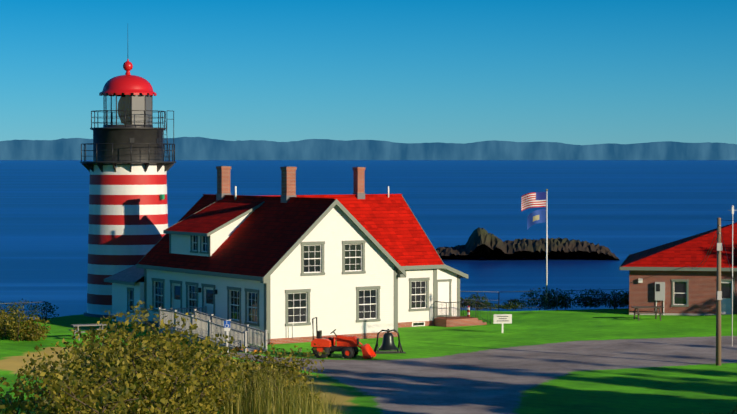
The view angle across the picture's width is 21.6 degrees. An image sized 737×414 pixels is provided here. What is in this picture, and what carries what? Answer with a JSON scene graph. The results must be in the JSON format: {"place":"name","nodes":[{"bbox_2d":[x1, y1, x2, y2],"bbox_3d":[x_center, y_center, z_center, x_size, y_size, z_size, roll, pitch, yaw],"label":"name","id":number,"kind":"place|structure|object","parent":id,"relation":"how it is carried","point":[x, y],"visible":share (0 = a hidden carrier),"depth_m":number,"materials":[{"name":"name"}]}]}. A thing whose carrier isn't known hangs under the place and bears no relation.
{"place":"outdoors","nodes":[
{"label":"outdoors","id":0,"kind":"place"},
{"bbox_2d":[0,160,736,321],"bbox_3d":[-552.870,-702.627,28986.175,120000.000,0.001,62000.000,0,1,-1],"label":"sea water","id":1,"kind":"structure","parent":0,"point":[621,210],"depth_m":890.78,"materials":[{"name":"blue liquid"}]},
{"bbox_2d":[436,227,618,259],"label":"rocky islet","id":2,"kind":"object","parent":1,"relation":"in","point":[482,242],"depth_m":418.75,"materials":[{"name":"grey stone"}]},
{"bbox_2d":[0,308,736,413],"bbox_3d":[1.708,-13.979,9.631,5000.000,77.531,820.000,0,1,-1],"label":"terrain","id":3,"kind":"structure","parent":0,"point":[603,361],"depth_m":87.97,"materials":[{"name":"green plant"}]},
{"bbox_2d":[0,303,50,341],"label":"bank shrubs","id":4,"kind":"object","parent":3,"relation":"on","point":[12,331],"depth_m":100.01,"materials":[{"name":"green plant"}]},
{"bbox_2d":[0,298,58,321],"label":"bush","id":5,"kind":"object","parent":3,"relation":"on","point":[33,308],"depth_m":112.33,"materials":[{"name":"green plant"}]},
{"bbox_2d":[0,363,138,413],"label":"bush branches","id":6,"kind":"object","parent":3,"relation":"on","point":[68,386],"visible":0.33,"depth_m":17.41,"materials":[{"name":"brown plant"}]},
{"bbox_2d":[0,341,164,413],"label":"bush leaves","id":7,"kind":"object","parent":3,"relation":"on","point":[56,384],"visible":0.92,"depth_m":17.38,"materials":[{"name":"green plant"}]},
{"bbox_2d":[68,324,107,340],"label":"picnic table","id":8,"kind":"object","parent":3,"relation":"on","point":[78,325],"visible":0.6,"depth_m":100.91,"materials":[{"name":"grey wood"}]},
{"bbox_2d":[80,59,175,317],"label":"lighthouse tower","id":9,"kind":"structure","parent":3,"relation":"on","point":[128,167],"depth_m":114.78,"materials":[{"name":"paint"}]},
{"bbox_2d":[79,320,228,413],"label":"bush branches","id":10,"kind":"object","parent":3,"relation":"on","point":[172,392],"visible":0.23,"depth_m":20.24,"materials":[{"name":"brown plant"}]},
{"bbox_2d":[50,300,245,413],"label":"bush leaves","id":11,"kind":"object","parent":10,"relation":"on","point":[189,403],"visible":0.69,"depth_m":20.63,"materials":[{"name":"green plant"}]},
{"bbox_2d":[158,306,268,352],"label":"ramp railing","id":12,"kind":"object","parent":3,"relation":"on","point":[206,322],"visible":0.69,"depth_m":97.39,"materials":[{"name":"grey wood"}]},
{"bbox_2d":[189,345,241,413],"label":"bush branches","id":13,"kind":"object","parent":3,"relation":"on","point":[212,379],"visible":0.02,"depth_m":24.95,"materials":[{"name":"brown plant"}]},
{"bbox_2d":[173,330,256,413],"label":"bush leaves","id":14,"kind":"object","parent":13,"relation":"on","point":[233,371],"visible":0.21,"depth_m":25.02,"materials":[{"name":"green plant"}]},
{"bbox_2d":[224,320,229,351],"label":"accessible parking sign","id":15,"kind":"object","parent":3,"relation":"on","point":[226,325],"visible":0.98,"depth_m":93.46,"materials":[{"name":"white"}]},
{"bbox_2d":[232,346,261,352],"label":"flowers","id":16,"kind":"object","parent":3,"relation":"on","point":[254,351],"visible":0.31,"depth_m":94.17,"materials":[{"name":"orange"}]},
{"bbox_2d":[209,340,327,413],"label":"bush leaves","id":17,"kind":"object","parent":3,"relation":"on","point":[291,370],"visible":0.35,"depth_m":27.44,"materials":[{"name":"green plant"}]},
{"bbox_2d":[235,355,315,402],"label":"bush branches","id":18,"kind":"object","parent":3,"relation":"on","point":[273,377],"visible":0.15,"depth_m":27.38,"materials":[{"name":"brown plant"}]},
{"bbox_2d":[218,366,355,413],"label":"tall grass","id":19,"kind":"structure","parent":3,"relation":"on","point":[266,405],"depth_m":25.64,"materials":[{"name":"yellow plant"}]},
{"bbox_2d":[104,166,490,343],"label":"keepers house","id":20,"kind":"structure","parent":3,"relation":"on","point":[288,264],"depth_m":102.58,"materials":[{"name":"white wood"}]},
{"bbox_2d":[0,289,622,320],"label":"fence","id":21,"kind":"object","parent":3,"relation":"on","point":[460,299],"visible":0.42,"depth_m":120.52,"materials":[{"name":"grey metal"}]},
{"bbox_2d":[311,317,375,358],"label":"compact tractor","id":22,"kind":"object","parent":3,"relation":"on","point":[347,346],"visible":1,"depth_m":91.19,"materials":[{"name":"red metal"}]},
{"bbox_2d":[374,329,405,353],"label":"fog bell on stand","id":23,"kind":"object","parent":3,"relation":"on","point":[388,341],"visible":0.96,"depth_m":93.56,"materials":[{"name":"brown metal"}]},
{"bbox_2d":[494,314,511,332],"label":"sign","id":24,"kind":"object","parent":3,"relation":"on","point":[502,319],"visible":0.96,"depth_m":104.31,"materials":[{"name":"white wood"}]},
{"bbox_2d":[521,189,548,309],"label":"flag pole","id":25,"kind":"object","parent":3,"relation":"on","point":[533,199],"visible":1,"depth_m":121.76,"materials":[{"name":"white"}]},
{"bbox_2d":[460,287,628,310],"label":"bushes","id":26,"kind":"object","parent":3,"relation":"on","point":[562,301],"depth_m":122.12,"materials":[{"name":"plant"}]},
{"bbox_2d":[581,294,609,306],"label":"picnic table","id":27,"kind":"object","parent":3,"relation":"on","point":[596,298],"visible":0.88,"depth_m":123.22,"materials":[{"name":"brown wood"}]},
{"bbox_2d":[629,306,664,320],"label":"picnic table","id":28,"kind":"object","parent":3,"relation":"on","point":[656,312],"visible":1,"depth_m":112.67,"materials":[{"name":"brown wood"}]},
{"bbox_2d":[619,222,736,315],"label":"brick building","id":29,"kind":"structure","parent":3,"relation":"on","point":[668,279],"depth_m":116.24,"materials":[{"name":"brown brick"}]},
{"bbox_2d":[701,405,736,413],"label":"roadside shrubs","id":30,"kind":"object","parent":3,"relation":"on","point":[735,410],"visible":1,"depth_m":64.98,"materials":[{"name":"green plant"}]},
{"bbox_2d":[716,218,736,365],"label":"utility pole","id":31,"kind":"object","parent":3,"relation":"on","point":[718,314],"visible":0.9,"depth_m":87.90,"materials":[{"name":"brown wood"}]},
{"bbox_2d":[688,220,731,268],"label":"service wires","id":32,"kind":"object","parent":31,"relation":"attached to","point":[709,248],"visible":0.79,"depth_m":94.40,"materials":[{"name":"black metal"}]},
{"bbox_2d":[732,205,733,345],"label":"weather mast","id":33,"kind":"object","parent":3,"relation":"on","point":[732,271],"visible":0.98,"depth_m":96.90,"materials":[{"name":"white metal"}]},
{"bbox_2d":[0,137,736,159],"bbox_3d":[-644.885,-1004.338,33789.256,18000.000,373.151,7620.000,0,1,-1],"label":"distant cliffs","id":34,"kind":"structure","parent":0,"point":[194,148],"depth_m":30145.40,"materials":[{"name":"blue stone"}]},
{"bbox_2d":[0,0,736,144],"label":"sky","id":35,"kind":"structure","parent":0,"point":[575,72],"materials":[{"name":"blue"}]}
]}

